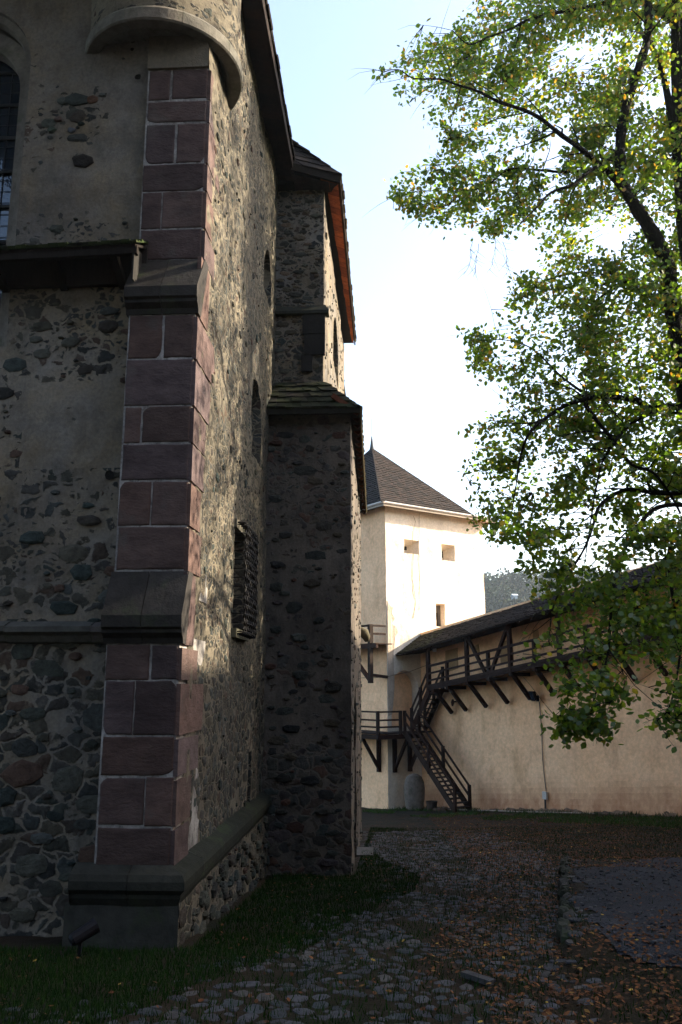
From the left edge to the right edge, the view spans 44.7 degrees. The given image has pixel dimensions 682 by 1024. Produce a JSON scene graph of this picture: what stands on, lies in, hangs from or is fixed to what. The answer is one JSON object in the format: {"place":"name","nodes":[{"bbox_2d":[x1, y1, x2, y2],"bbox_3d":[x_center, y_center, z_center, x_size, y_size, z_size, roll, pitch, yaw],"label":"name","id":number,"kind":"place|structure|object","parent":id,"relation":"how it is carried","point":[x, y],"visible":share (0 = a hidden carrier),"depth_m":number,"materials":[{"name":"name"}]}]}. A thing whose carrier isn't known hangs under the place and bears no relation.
{"place":"outdoors","nodes":[
{"label":"outdoors","id":0,"kind":"place"},
{"bbox_2d":[2,829,618,1023],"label":"cobbled path","id":1,"kind":"structure","parent":0,"point":[549,967],"depth_m":7.78,"materials":[{"name":"grey stone"}]},
{"bbox_2d":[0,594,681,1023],"bbox_3d":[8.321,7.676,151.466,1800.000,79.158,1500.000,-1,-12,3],"label":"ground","id":2,"kind":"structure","parent":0,"point":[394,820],"depth_m":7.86,"materials":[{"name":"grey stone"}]},
{"bbox_2d":[68,918,99,956],"bbox_3d":[-2.454,4.110,7.905,0.289,0.432,0.149,7,-14,-30],"label":"ground spotlight","id":3,"kind":"object","parent":2,"relation":"on","point":[84,932],"visible":0.95,"depth_m":7.87,"materials":[{"name":"black metal"}]},
{"bbox_2d":[0,0,373,949],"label":"church","id":4,"kind":"structure","parent":2,"relation":"on","point":[182,508],"depth_m":10.63,"materials":[{"name":"stone"}]},
{"bbox_2d":[0,15,30,345],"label":"arched window","id":5,"kind":"structure","parent":4,"relation":"in","point":[15,59],"depth_m":11.35,"materials":[{"name":"grey stone"}]},
{"bbox_2d":[231,518,258,640],"bbox_3d":[-1.628,1.061,12.609,0.576,1.730,1.151,-1,-12,3],"label":"barred window","id":6,"kind":"structure","parent":4,"relation":"in","point":[243,528],"depth_m":12.44,"materials":[{"name":"black metal"}]},
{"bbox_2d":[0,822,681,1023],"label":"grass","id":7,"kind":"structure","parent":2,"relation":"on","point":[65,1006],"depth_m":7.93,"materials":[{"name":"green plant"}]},
{"bbox_2d":[0,812,681,1023],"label":"fallen leaves","id":8,"kind":"object","parent":2,"relation":"on","point":[676,1008],"visible":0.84,"depth_m":8.88,"materials":[{"name":"brown plant"}]},
{"bbox_2d":[404,773,424,809],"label":"stone slab","id":9,"kind":"structure","parent":2,"relation":"on","point":[414,790],"depth_m":39.14,"materials":[{"name":"grey stone"}]},
{"bbox_2d":[360,419,494,808],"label":"fortress tower","id":10,"kind":"structure","parent":2,"relation":"on","point":[421,561],"depth_m":43.25,"materials":[{"name":"white paint"}]},
{"bbox_2d":[361,624,391,682],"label":"timber balcony","id":11,"kind":"structure","parent":10,"relation":"attached to","point":[370,645],"depth_m":40.82,"materials":[{"name":"brown wood"}]},
{"bbox_2d":[361,711,430,772],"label":"landing platform","id":12,"kind":"structure","parent":10,"relation":"attached to","point":[378,737],"depth_m":40.10,"materials":[{"name":"brown wood"}]},
{"bbox_2d":[410,667,444,730],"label":"stair","id":13,"kind":"object","parent":12,"relation":"on","point":[423,703],"visible":0.78,"depth_m":40.67,"materials":[{"name":"brown wood"}]},
{"bbox_2d":[426,800,437,810],"bbox_3d":[4.202,13.619,38.441,0.559,0.440,0.559,-1,-12,3],"label":"barrel planter","id":14,"kind":"object","parent":2,"relation":"on","point":[431,804],"visible":0.84,"depth_m":38.28,"materials":[{"name":"wood"}]},
{"bbox_2d":[403,710,471,812],"bbox_3d":[4.402,11.475,38.451,1.022,4.375,3.512,9,-15,-35],"label":"stair","id":15,"kind":"object","parent":2,"relation":"on","point":[428,763],"visible":0.96,"depth_m":38.19,"materials":[{"name":"brown wood"}]},
{"bbox_2d":[461,970,495,985],"bbox_3d":[1.160,3.943,7.027,0.080,0.040,0.311,11,-16,-41],"label":"loose stone","id":16,"kind":"object","parent":2,"relation":"on","point":[481,978],"visible":1,"depth_m":7.00,"materials":[{"name":"grey stone"}]},
{"bbox_2d":[351,0,681,752],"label":"linden tree","id":17,"kind":"object","parent":2,"relation":"on","point":[594,341],"visible":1,"depth_m":15.63,"materials":[{"name":"green plant"}]},
{"bbox_2d":[448,809,592,813],"bbox_3d":[6.886,12.779,35.474,0.301,0.932,9.684,8,-14,-34],"label":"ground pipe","id":18,"kind":"object","parent":2,"relation":"on","point":[514,811],"visible":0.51,"depth_m":35.32,"materials":[{"name":"grey metal"}]},
{"bbox_2d":[362,805,681,828],"bbox_3d":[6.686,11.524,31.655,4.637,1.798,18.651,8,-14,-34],"label":"verge grass","id":19,"kind":"structure","parent":2,"relation":"on","point":[599,817],"depth_m":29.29,"materials":[{"name":"green plant"}]},
{"bbox_2d":[420,561,681,816],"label":"curtain wall","id":20,"kind":"structure","parent":2,"relation":"on","point":[494,749],"depth_m":35.45,"materials":[{"name":"paint"}]},
{"bbox_2d":[528,691,545,788],"bbox_3d":[8.358,9.704,35.287,0.518,4.089,0.300,4,-13,-19],"label":"floodlight","id":21,"kind":"object","parent":20,"relation":"attached to","point":[533,696],"visible":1,"depth_m":35.52,"materials":[{"name":"black metal"}]},
{"bbox_2d":[395,558,681,713],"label":"covered walkway","id":22,"kind":"structure","parent":20,"relation":"attached to","point":[506,621],"depth_m":36.77,"materials":[{"name":"brown wood"}]},
{"bbox_2d":[542,791,547,808],"bbox_3d":[8.530,12.155,34.658,0.100,0.915,0.220,8,-14,-34],"label":"junction box","id":23,"kind":"object","parent":20,"relation":"attached to","point":[544,795],"visible":0.82,"depth_m":34.65,"materials":[{"name":"grey metal"}]},
{"bbox_2d":[484,566,634,612],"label":"hillside wood","id":24,"kind":"object","parent":2,"relation":"on","point":[503,587],"visible":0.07,"depth_m":359.00,"materials":[{"name":"leaf"},{"name":"bark"}]},
{"bbox_2d":[511,594,517,599],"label":"hill house","id":25,"kind":"structure","parent":24,"relation":"on","point":[514,595],"depth_m":324.05,"materials":[{"name":"white paint"}]},
{"bbox_2d":[556,855,574,942],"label":"terrace kerb","id":26,"kind":"structure","parent":2,"relation":"on","point":[563,925],"depth_m":10.31,"materials":[{"name":"grey stone"}]},
{"bbox_2d":[268,0,681,579],"label":"sky","id":27,"kind":"structure","parent":0,"point":[410,292],"materials":[{"name":"white"}]},
{"bbox_2d":[568,856,681,967],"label":"gravel terrace","id":28,"kind":"structure","parent":0,"point":[626,907],"depth_m":10.27,"materials":[{"name":"stone"}]}
]}

